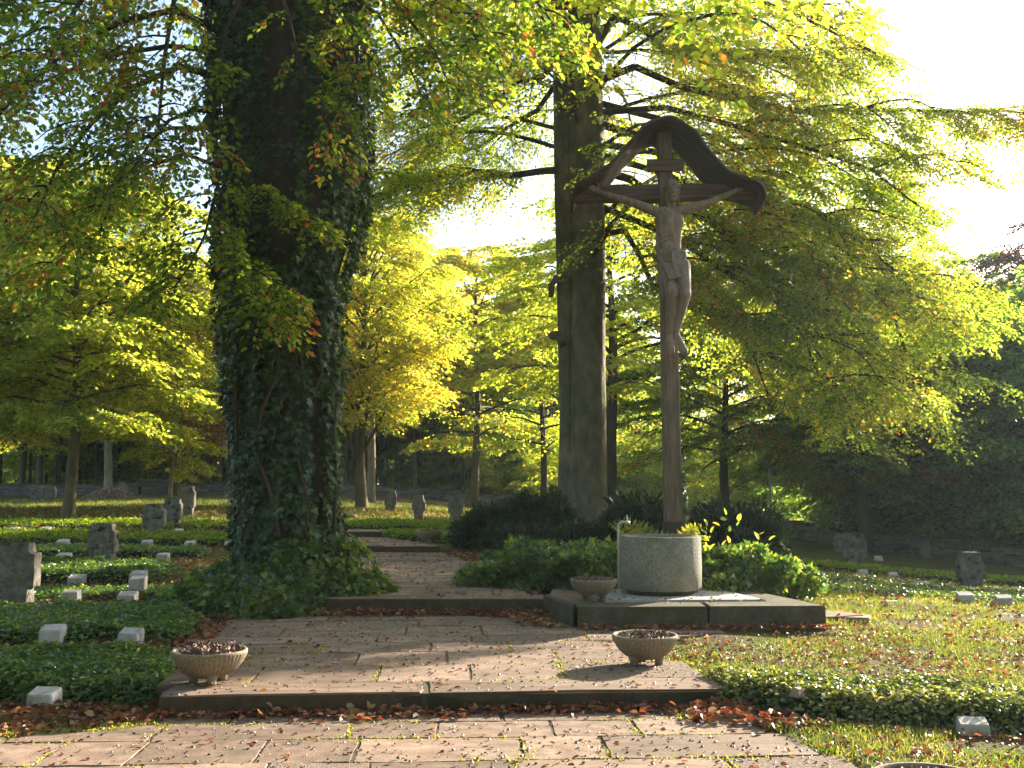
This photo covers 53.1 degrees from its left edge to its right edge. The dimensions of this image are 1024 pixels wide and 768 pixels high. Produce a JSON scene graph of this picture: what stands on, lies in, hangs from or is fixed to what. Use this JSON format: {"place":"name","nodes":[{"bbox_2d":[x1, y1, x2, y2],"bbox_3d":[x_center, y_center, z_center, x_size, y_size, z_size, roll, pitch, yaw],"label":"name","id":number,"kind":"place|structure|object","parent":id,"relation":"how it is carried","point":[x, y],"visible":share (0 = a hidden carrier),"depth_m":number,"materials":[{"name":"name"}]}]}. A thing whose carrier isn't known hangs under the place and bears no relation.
{"place":"outdoors","nodes":[
{"label":"outdoors","id":0,"kind":"place"},
{"bbox_2d":[312,552,543,613],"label":"path","id":1,"kind":"structure","parent":0,"point":[429,600],"depth_m":12.48,"materials":[{"name":"stone"}]},
{"bbox_2d":[0,707,856,767],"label":"pavement","id":2,"kind":"structure","parent":0,"point":[96,749],"depth_m":6.38,"materials":[{"name":"stone"}]},
{"bbox_2d":[0,616,777,767],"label":"joint moss","id":3,"kind":"object","parent":2,"relation":"on","point":[121,726],"visible":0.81,"depth_m":6.83,"materials":[{"name":"plant"}]},
{"bbox_2d":[0,552,1023,767],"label":"beechnut husks","id":4,"kind":"object","parent":2,"relation":"on","point":[583,762],"visible":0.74,"depth_m":7.72},
{"bbox_2d":[873,762,959,767],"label":"planter bowl","id":5,"kind":"object","parent":2,"relation":"on","point":[910,765],"visible":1,"depth_m":4.99,"materials":[{"name":"concrete"}]},
{"bbox_2d":[0,492,1023,767],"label":"ground","id":6,"kind":"structure","parent":0,"point":[810,550],"depth_m":9.90,"materials":[{"name":"plant"}]},
{"bbox_2d":[0,540,41,603],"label":"headstone","id":7,"kind":"object","parent":6,"relation":"on","point":[20,570],"visible":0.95,"depth_m":12.28,"materials":[{"name":"stone"}]},
{"bbox_2d":[2,442,65,482],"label":"undergrowth bush","id":8,"kind":"object","parent":6,"relation":"on","point":[8,460],"visible":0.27,"depth_m":67.95,"materials":[{"name":"green plant"}]},
{"bbox_2d":[26,686,62,705],"bbox_3d":[-3.398,2.343,7.436,0.228,0.268,0.156,-1,-6,9],"label":"grave marker","id":9,"kind":"object","parent":6,"relation":"on","point":[37,695],"visible":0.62,"depth_m":7.39,"materials":[{"name":"stone"}]},
{"bbox_2d":[38,624,66,643],"bbox_3d":[-4.389,2.476,9.781,0.235,0.344,0.179,0,-6,-3],"label":"grave marker","id":10,"kind":"object","parent":6,"relation":"on","point":[52,632],"visible":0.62,"depth_m":9.72,"materials":[{"name":"stone"}]},
{"bbox_2d":[0,304,123,482],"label":"linden tree","id":11,"kind":"object","parent":6,"relation":"on","point":[39,467],"visible":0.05,"depth_m":61.56,"materials":[{"name":"green plant"}]},
{"bbox_2d":[7,440,130,492],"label":"undergrowth bush","id":12,"kind":"object","parent":6,"relation":"on","point":[51,464],"visible":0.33,"depth_m":64.82,"materials":[{"name":"green plant"}]},
{"bbox_2d":[0,639,175,708],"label":"ground cover","id":13,"kind":"object","parent":6,"relation":"on","point":[122,672],"visible":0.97,"depth_m":7.90,"materials":[{"name":"green plant"}]},
{"bbox_2d":[0,156,182,459],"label":"tree beyond edge","id":14,"kind":"object","parent":6,"relation":"on","point":[21,434],"visible":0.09,"depth_m":32.92,"materials":[{"name":"green plant"}]},
{"bbox_2d":[0,597,202,645],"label":"ground cover","id":15,"kind":"object","parent":6,"relation":"on","point":[159,619],"visible":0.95,"depth_m":10.47,"materials":[{"name":"green plant"}]},
{"bbox_2d":[87,522,118,561],"bbox_3d":[-6.754,2.736,16.911,0.447,0.907,0.234,0,-6,0],"label":"headstone","id":16,"kind":"object","parent":6,"relation":"on","point":[103,538],"visible":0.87,"depth_m":16.83,"materials":[{"name":"stone"}]},
{"bbox_2d":[34,582,175,601],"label":"ground cover","id":17,"kind":"object","parent":6,"relation":"on","point":[56,590],"visible":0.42,"depth_m":13.14,"materials":[{"name":"green plant"}]},
{"bbox_2d":[2,275,216,494],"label":"linden tree","id":18,"kind":"object","parent":6,"relation":"on","point":[108,473],"visible":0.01,"depth_m":54.09,"materials":[{"name":"green plant"}]},
{"bbox_2d":[81,487,137,498],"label":"leaf pile","id":19,"kind":"object","parent":6,"relation":"on","point":[115,492],"visible":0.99,"depth_m":47.27,"materials":[{"name":"plant"}]},
{"bbox_2d":[40,554,182,585],"bbox_3d":[-7.318,2.828,15.583,4.544,0.410,2.376,0,-6,0],"label":"ground cover","id":20,"kind":"object","parent":6,"relation":"on","point":[58,569],"visible":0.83,"depth_m":14.99,"materials":[{"name":"green plant"}]},
{"bbox_2d":[0,153,227,517],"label":"young maple","id":21,"kind":"object","parent":6,"relation":"on","point":[139,363],"visible":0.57,"depth_m":28.93,"materials":[{"name":"green plant"}]},
{"bbox_2d":[0,526,231,547],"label":"ground cover","id":22,"kind":"object","parent":6,"relation":"on","point":[163,537],"visible":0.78,"depth_m":21.00,"materials":[{"name":"green plant"}]},
{"bbox_2d":[0,516,232,530],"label":"ground cover","id":23,"kind":"object","parent":6,"relation":"on","point":[132,522],"visible":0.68,"depth_m":25.24,"materials":[{"name":"green plant"}]},
{"bbox_2d":[35,541,214,558],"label":"ground cover","id":24,"kind":"object","parent":6,"relation":"on","point":[79,549],"visible":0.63,"depth_m":18.23,"materials":[{"name":"green plant"}]},
{"bbox_2d":[117,627,143,643],"bbox_3d":[-3.625,2.475,9.734,0.228,0.305,0.156,-1,-6,7],"label":"grave marker","id":25,"kind":"object","parent":6,"relation":"on","point":[131,633],"visible":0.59,"depth_m":9.70,"materials":[{"name":"stone"}]},
{"bbox_2d":[40,255,242,495],"bbox_3d":[-13.486,-0.344,39.813,10.805,9.322,9.304,0,-6,0],"label":"hornbeam tree","id":26,"kind":"object","parent":6,"relation":"on","point":[214,433],"visible":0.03,"depth_m":39.17,"materials":[{"name":"green plant"}]},
{"bbox_2d":[92,436,214,482],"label":"undergrowth bush","id":27,"kind":"object","parent":6,"relation":"on","point":[135,474],"visible":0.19,"depth_m":64.51,"materials":[{"name":"green plant"}]},
{"bbox_2d":[142,504,166,531],"bbox_3d":[-8.005,3.149,22.900,0.488,0.949,0.245,0,-6,-1],"label":"headstone","id":28,"kind":"object","parent":6,"relation":"on","point":[153,516],"visible":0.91,"depth_m":22.81,"materials":[{"name":"stone"}]},
{"bbox_2d":[115,332,230,497],"bbox_3d":[-11.896,1.206,35.976,4.418,5.956,4.956,0,-6,0],"label":"sapling","id":29,"kind":"object","parent":6,"relation":"on","point":[182,470],"visible":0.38,"depth_m":35.98,"materials":[{"name":"green plant"}]},
{"bbox_2d":[163,498,182,524],"bbox_3d":[-8.456,3.307,25.497,0.470,0.954,0.246,0,-6,-1],"label":"headstone","id":30,"kind":"object","parent":6,"relation":"on","point":[173,507],"visible":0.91,"depth_m":25.41,"materials":[{"name":"stone"}]},
{"bbox_2d":[178,485,195,516],"bbox_3d":[-9.464,3.530,29.796,0.470,1.193,0.308,1,-6,-6],"label":"headstone","id":31,"kind":"object","parent":6,"relation":"on","point":[187,494],"visible":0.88,"depth_m":29.69,"materials":[{"name":"stone"}]},
{"bbox_2d":[188,435,243,481],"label":"undergrowth bush","id":32,"kind":"object","parent":6,"relation":"on","point":[212,464],"visible":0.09,"depth_m":63.79,"materials":[{"name":"green plant"}]},
{"bbox_2d":[330,526,384,536],"bbox_3d":[-4.593,3.849,26.619,2.122,0.258,5.705,1,-6,-15],"label":"third path level","id":33,"kind":"object","parent":6,"relation":"on","point":[367,532],"visible":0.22,"depth_m":24.12,"materials":[{"name":"stone"}]},
{"bbox_2d":[329,435,388,492],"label":"undergrowth bush","id":34,"kind":"object","parent":6,"relation":"on","point":[343,443],"visible":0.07,"depth_m":62.96,"materials":[{"name":"green plant"}]},
{"bbox_2d":[346,537,439,552],"bbox_3d":[-3.200,3.529,22.212,2.471,0.257,4.587,2,-6,-15],"label":"second path level","id":35,"kind":"object","parent":6,"relation":"on","point":[388,546],"visible":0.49,"depth_m":20.33,"materials":[{"name":"stone"}]},
{"bbox_2d":[341,334,444,486],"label":"forest tree","id":36,"kind":"object","parent":6,"relation":"on","point":[402,443],"visible":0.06,"depth_m":63.15,"materials":[{"name":"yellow plant"}]},
{"bbox_2d":[342,517,457,530],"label":"ground cover","id":37,"kind":"object","parent":6,"relation":"on","point":[370,523],"visible":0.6,"depth_m":25.91,"materials":[{"name":"green plant"}]},
{"bbox_2d":[343,210,465,502],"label":"background tree","id":38,"kind":"object","parent":6,"relation":"on","point":[371,478],"visible":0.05,"depth_m":46.75,"materials":[{"name":"green plant"}]},
{"bbox_2d":[328,206,483,507],"bbox_3d":[-5.245,-0.915,38.176,8.244,11.311,7.943,-5,-8,43],"label":"golden tree","id":39,"kind":"object","parent":6,"relation":"on","point":[391,288],"visible":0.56,"depth_m":37.37,"materials":[{"name":"yellow plant"}]},
{"bbox_2d":[366,432,454,497],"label":"undergrowth bush","id":40,"kind":"object","parent":6,"relation":"on","point":[399,469],"visible":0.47,"depth_m":63.29,"materials":[{"name":"green plant"}]},
{"bbox_2d":[381,527,451,544],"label":"ground cover","id":41,"kind":"object","parent":6,"relation":"on","point":[405,534],"visible":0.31,"depth_m":23.04,"materials":[{"name":"green plant"}]},
{"bbox_2d":[412,495,425,519],"bbox_3d":[-2.760,3.740,30.378,0.401,0.933,0.241,0,-6,3],"label":"headstone","id":42,"kind":"object","parent":6,"relation":"on","point":[418,505],"visible":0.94,"depth_m":30.28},
{"bbox_2d":[376,279,479,496],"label":"forest tree","id":43,"kind":"object","parent":6,"relation":"on","point":[415,466],"visible":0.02,"depth_m":61.84,"materials":[{"name":"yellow plant"}]},
{"bbox_2d":[390,421,470,491],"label":"undergrowth bush","id":44,"kind":"object","parent":6,"relation":"on","point":[437,465],"visible":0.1,"depth_m":64.41,"materials":[{"name":"green plant"}]},
{"bbox_2d":[0,0,888,619],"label":"ivy covered beech","id":45,"kind":"object","parent":6,"relation":"on","point":[290,160],"visible":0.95,"depth_m":12.37,"materials":[{"name":"green plant"}]},
{"bbox_2d":[448,494,462,520],"bbox_3d":[-1.622,3.671,29.531,0.430,0.986,0.255,0,-6,0],"label":"headstone","id":46,"kind":"object","parent":6,"relation":"on","point":[455,506],"visible":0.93,"depth_m":29.43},
{"bbox_2d":[403,425,508,490],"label":"undergrowth bush","id":47,"kind":"object","parent":6,"relation":"on","point":[485,471],"visible":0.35,"depth_m":62.31,"materials":[{"name":"green plant"}]},
{"bbox_2d":[358,243,558,507],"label":"copper tinged maple","id":48,"kind":"object","parent":6,"relation":"on","point":[462,263],"visible":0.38,"depth_m":49.29,"materials":[{"name":"green plant"}]},
{"bbox_2d":[406,328,523,488],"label":"forest tree","id":49,"kind":"object","parent":6,"relation":"on","point":[507,407],"visible":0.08,"depth_m":63.92,"materials":[{"name":"green plant"}]},
{"bbox_2d":[417,427,514,493],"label":"undergrowth bush","id":50,"kind":"object","parent":6,"relation":"on","point":[487,479],"visible":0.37,"depth_m":63.02,"materials":[{"name":"green plant"}]},
{"bbox_2d":[388,306,545,499],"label":"forest tree","id":51,"kind":"object","parent":6,"relation":"on","point":[498,437],"visible":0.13,"depth_m":61.71,"materials":[{"name":"green plant"}]},
{"bbox_2d":[442,497,518,551],"bbox_3d":[-0.185,2.901,20.707,2.514,1.268,2.178,0,-6,0],"label":"yew bush","id":52,"kind":"object","parent":6,"relation":"on","point":[474,527],"visible":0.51,"depth_m":20.35,"materials":[{"name":"green plant"}]},
{"bbox_2d":[0,504,1023,767],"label":"fallen leaves","id":53,"kind":"object","parent":6,"relation":"on","point":[726,708],"depth_m":8.21,"materials":[{"name":"plant"}]},
{"bbox_2d":[0,482,1023,567],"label":"cemetery wall","id":54,"kind":"structure","parent":6,"relation":"on","point":[1001,553],"depth_m":41.62,"materials":[{"name":"stone"}]},
{"bbox_2d":[480,444,549,495],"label":"undergrowth bush","id":55,"kind":"object","parent":6,"relation":"on","point":[514,465],"visible":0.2,"depth_m":65.13,"materials":[{"name":"green plant"}]},
{"bbox_2d":[501,432,557,495],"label":"undergrowth bush","id":56,"kind":"object","parent":6,"relation":"on","point":[522,469],"visible":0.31,"depth_m":60.91,"materials":[{"name":"green plant"}]},
{"bbox_2d":[451,533,616,594],"bbox_3d":[0.787,2.488,14.259,2.618,0.791,3.213,-3,-6,24],"label":"ivy bed","id":57,"kind":"object","parent":6,"relation":"on","point":[511,562],"visible":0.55,"depth_m":13.33,"materials":[{"name":"green plant"}]},
{"bbox_2d":[444,287,639,496],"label":"green maple","id":58,"kind":"object","parent":6,"relation":"on","point":[545,459],"visible":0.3,"depth_m":49.83,"materials":[{"name":"green plant"}]},
{"bbox_2d":[505,484,590,532],"bbox_3d":[0.572,2.761,20.480,1.903,1.556,1.877,3,-7,-30],"label":"yew bush","id":59,"kind":"object","parent":6,"relation":"on","point":[552,508],"visible":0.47,"depth_m":20.05,"materials":[{"name":"green plant"}]},
{"bbox_2d":[491,515,612,551],"bbox_3d":[0.983,2.763,17.411,2.787,1.064,1.760,0,-6,0],"label":"yew bush","id":60,"kind":"object","parent":6,"relation":"on","point":[571,531],"visible":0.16,"depth_m":17.28,"materials":[{"name":"green plant"}]},
{"bbox_2d":[525,543,621,594],"bbox_3d":[1.050,2.367,13.025,1.810,0.712,1.427,0,-6,0],"label":"ivy bed","id":61,"kind":"object","parent":6,"relation":"on","point":[596,561],"visible":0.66,"depth_m":12.78,"materials":[{"name":"green plant"}]},
{"bbox_2d":[432,196,758,506],"bbox_3d":[3.283,-1.074,34.257,12.144,10.439,10.775,0,-6,0],"label":"dark trunk tree","id":62,"kind":"object","parent":6,"relation":"on","point":[517,266],"visible":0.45,"depth_m":33.69,"materials":[{"name":"green plant"}]},
{"bbox_2d":[535,425,661,498],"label":"undergrowth bush","id":63,"kind":"object","parent":6,"relation":"on","point":[553,479],"visible":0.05,"depth_m":56.88,"materials":[{"name":"green plant"}]},
{"bbox_2d":[583,487,688,543],"bbox_3d":[2.148,2.517,17.415,2.192,1.592,1.679,-2,-6,17],"label":"yew bush","id":64,"kind":"object","parent":6,"relation":"on","point":[633,506],"visible":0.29,"depth_m":17.03,"materials":[{"name":"green plant"}]},
{"bbox_2d":[617,441,662,504],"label":"undergrowth bush","id":65,"kind":"object","parent":6,"relation":"on","point":[647,488],"visible":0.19,"depth_m":54.81,"materials":[{"name":"green plant"}]},
{"bbox_2d":[617,422,718,508],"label":"undergrowth bush","id":66,"kind":"object","parent":6,"relation":"on","point":[693,498],"visible":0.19,"depth_m":55.93,"materials":[{"name":"green plant"}]},
{"bbox_2d":[570,115,766,533],"bbox_3d":[2.012,-0.294,13.003,2.500,6.173,0.802,0,-6,0],"label":"wayside cross","id":67,"kind":"object","parent":6,"relation":"on","point":[666,135],"visible":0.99,"depth_m":12.97,"materials":[{"name":"brown wood"}]},
{"bbox_2d":[681,457,688,527],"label":"ivy vine","id":68,"kind":"object","parent":67,"relation":"attached to","point":[684,501],"visible":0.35,"depth_m":12.77,"materials":[{"name":"green plant"}]},
{"bbox_2d":[342,0,1023,525],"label":"beech tree","id":69,"kind":"object","parent":6,"relation":"on","point":[798,256],"visible":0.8,"depth_m":21.49,"materials":[{"name":"green plant"}]},
{"bbox_2d":[543,588,826,629],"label":"stone platform","id":70,"kind":"structure","parent":6,"relation":"on","point":[570,607],"depth_m":10.77,"materials":[{"name":"stone"}]},
{"bbox_2d":[570,574,616,601],"bbox_3d":[0.905,2.249,11.331,0.525,0.286,0.525,3,-6,-24],"label":"planter bowl","id":71,"kind":"object","parent":70,"relation":"on","point":[594,587],"visible":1,"depth_m":11.18,"materials":[{"name":"concrete"}]},
{"bbox_2d":[619,534,701,595],"bbox_3d":[1.736,2.107,11.981,0.955,0.660,0.957,0,-6,0],"label":"stone basin","id":72,"kind":"object","parent":70,"relation":"on","point":[660,564],"visible":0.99,"depth_m":11.58,"materials":[{"name":"stone"}]},
{"bbox_2d":[608,516,706,534],"bbox_3d":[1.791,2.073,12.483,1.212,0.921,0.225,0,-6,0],"label":"fern","id":73,"kind":"object","parent":72,"relation":"in","point":[631,531],"visible":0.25,"depth_m":12.55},
{"bbox_2d":[643,421,734,508],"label":"undergrowth bush","id":74,"kind":"object","parent":6,"relation":"on","point":[703,493],"visible":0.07,"depth_m":59.82,"materials":[{"name":"green plant"}]},
{"bbox_2d":[679,338,755,491],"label":"tree","id":75,"kind":"object","parent":6,"relation":"on","point":[716,393],"visible":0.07,"depth_m":50.75,"materials":[{"name":"green plant"}]},
{"bbox_2d":[605,273,872,501],"bbox_3d":[7.627,0.511,36.490,9.492,9.046,9.882,-5,-8,41],"label":"hazel tree","id":76,"kind":"object","parent":6,"relation":"on","point":[689,375],"visible":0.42,"depth_m":34.86,"materials":[{"name":"green plant"}]},
{"bbox_2d":[688,490,793,555],"bbox_3d":[3.656,2.592,17.334,2.384,1.622,2.136,0,-6,0],"label":"yew bush","id":77,"kind":"object","parent":6,"relation":"on","point":[765,522],"visible":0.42,"depth_m":17.04,"materials":[{"name":"green plant"}]},
{"bbox_2d":[705,448,810,521],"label":"undergrowth bush","id":78,"kind":"object","parent":6,"relation":"on","point":[772,494],"visible":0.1,"depth_m":54.46,"materials":[{"name":"green plant"}]},
{"bbox_2d":[700,539,829,600],"bbox_3d":[2.877,2.396,13.259,2.128,0.830,1.876,2,-6,-23],"label":"bush","id":79,"kind":"object","parent":6,"relation":"on","point":[790,576],"visible":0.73,"depth_m":12.66,"materials":[{"name":"green plant"}]},
{"bbox_2d":[699,508,775,575],"bbox_3d":[2.731,2.094,12.930,1.146,1.068,0.999,-4,-7,37],"label":"seedling clump","id":80,"kind":"object","parent":79,"relation":"in","point":[704,538],"visible":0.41,"depth_m":12.88,"materials":[{"name":"yellow plant"}]},
{"bbox_2d":[718,460,811,519],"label":"undergrowth bush","id":81,"kind":"object","parent":6,"relation":"on","point":[742,497],"visible":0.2,"depth_m":54.17,"materials":[{"name":"green plant"}]},
{"bbox_2d":[772,361,872,526],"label":"dense forest tree","id":82,"kind":"object","parent":6,"relation":"on","point":[782,494],"visible":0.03,"depth_m":43.68,"materials":[{"name":"green plant"}]},
{"bbox_2d":[748,435,904,537],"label":"dense forest tree","id":83,"kind":"object","parent":6,"relation":"on","point":[786,511],"visible":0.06,"depth_m":43.44,"materials":[{"name":"green plant"}]},
{"bbox_2d":[681,297,1011,552],"bbox_3d":[11.886,1.101,36.461,11.168,9.972,12.291,-4,-7,35],"label":"leaning tree","id":84,"kind":"object","parent":6,"relation":"on","point":[804,476],"visible":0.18,"depth_m":34.75,"materials":[{"name":"green plant"}]},
{"bbox_2d":[842,533,866,564],"bbox_3d":[8.037,4.030,24.018,0.524,1.036,0.257,0,-6,3],"label":"headstone","id":85,"kind":"object","parent":6,"relation":"on","point":[854,547],"visible":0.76,"depth_m":23.92,"materials":[{"name":"stone"}]},
{"bbox_2d":[700,661,1023,733],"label":"ground cover","id":86,"kind":"object","parent":6,"relation":"on","point":[936,699],"visible":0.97,"depth_m":7.19,"materials":[{"name":"green plant"}]},
{"bbox_2d":[743,315,1015,531],"bbox_3d":[14.415,1.644,39.635,10.744,9.272,10.545,0,-6,0],"label":"field maple","id":87,"kind":"object","parent":6,"relation":"on","point":[887,486],"visible":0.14,"depth_m":36.91,"materials":[{"name":"green plant"}]},
{"bbox_2d":[806,372,970,537],"bbox_3d":[14.909,3.045,39.491,7.153,7.747,7.099,-1,-6,12],"label":"dense forest tree","id":88,"kind":"object","parent":6,"relation":"on","point":[870,496],"visible":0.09,"depth_m":38.49,"materials":[{"name":"green plant"}]},
{"bbox_2d":[798,556,1023,586],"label":"ground cover","id":89,"kind":"object","parent":6,"relation":"on","point":[927,574],"visible":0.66,"depth_m":21.48,"materials":[{"name":"green plant"}]},
{"bbox_2d":[819,570,1023,594],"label":"ground cover","id":90,"kind":"object","parent":6,"relation":"on","point":[870,578],"visible":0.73,"depth_m":17.83,"materials":[{"name":"green plant"}]},
{"bbox_2d":[827,579,1023,604],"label":"ground cover","id":91,"kind":"object","parent":6,"relation":"on","point":[939,591],"visible":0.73,"depth_m":15.03,"materials":[{"name":"green plant"}]},
{"bbox_2d":[833,342,1022,542],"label":"dense forest tree","id":92,"kind":"object","parent":6,"relation":"on","point":[915,521],"visible":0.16,"depth_m":36.27,"materials":[{"name":"green plant"}]},
{"bbox_2d":[860,243,1023,359],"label":"field maple","id":93,"kind":"object","parent":6,"relation":"on","point":[959,262],"visible":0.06,"depth_m":44.53,"materials":[{"name":"green plant"}]},
{"bbox_2d":[864,325,1023,550],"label":"dense forest tree","id":94,"kind":"object","parent":6,"relation":"on","point":[958,522],"visible":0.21,"depth_m":34.90,"materials":[{"name":"green plant"}]},
{"bbox_2d":[877,285,1023,530],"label":"dense forest tree","id":95,"kind":"object","parent":6,"relation":"on","point":[974,287],"visible":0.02,"depth_m":39.48,"materials":[{"name":"green plant"}]},
{"bbox_2d":[917,324,1023,550],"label":"dense forest tree","id":96,"kind":"object","parent":6,"relation":"on","point":[1013,361],"visible":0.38,"depth_m":33.70,"materials":[{"name":"green plant"}]},
{"bbox_2d":[955,551,985,586],"bbox_3d":[8.286,3.493,18.494,0.477,0.921,0.228,-1,-6,6],"label":"headstone","id":97,"kind":"object","parent":6,"relation":"on","point":[970,568],"visible":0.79,"depth_m":18.41,"materials":[{"name":"stone"}]},
{"bbox_2d":[956,716,990,735],"bbox_3d":[3.012,2.288,6.688,0.205,0.209,0.141,-1,-6,10],"label":"grave marker","id":98,"kind":"object","parent":6,"relation":"on","point":[968,724],"visible":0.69,"depth_m":6.65,"materials":[{"name":"stone"}]},
{"bbox_2d":[927,265,1023,543],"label":"dense forest tree","id":99,"kind":"object","parent":6,"relation":"on","point":[995,442],"visible":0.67,"depth_m":32.37,"materials":[{"name":"green plant"}]},
{"bbox_2d":[942,373,1023,543],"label":"dense forest tree","id":100,"kind":"object","parent":6,"relation":"on","point":[996,458],"visible":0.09,"depth_m":34.91,"materials":[{"name":"green plant"}]},
{"bbox_2d":[954,222,1023,321],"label":"copper beech","id":101,"kind":"object","parent":6,"relation":"on","point":[1016,257],"visible":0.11,"depth_m":44.04,"materials":[{"name":"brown plant"}]},
{"bbox_2d":[0,0,1023,484],"label":"sky","id":102,"kind":"structure","parent":0,"point":[972,50],"materials":[{"name":"white"}]},
{"bbox_2d":[156,611,870,715],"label":"terrace","id":103,"kind":"structure","parent":0,"point":[358,693],"depth_m":8.24,"materials":[{"name":"stone"}]},
{"bbox_2d":[171,640,247,685],"bbox_3d":[-2.278,2.086,7.710,0.558,0.330,0.558,2,-6,-23],"label":"planter bowl","id":104,"kind":"object","parent":103,"relation":"on","point":[211,661],"visible":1,"depth_m":7.55,"materials":[{"name":"concrete"}]},
{"bbox_2d":[612,628,677,665],"bbox_3d":[1.107,2.184,8.529,0.550,0.299,0.550,-3,-6,27],"label":"planter bowl","id":105,"kind":"object","parent":103,"relation":"on","point":[639,645],"visible":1,"depth_m":8.38,"materials":[{"name":"concrete"}]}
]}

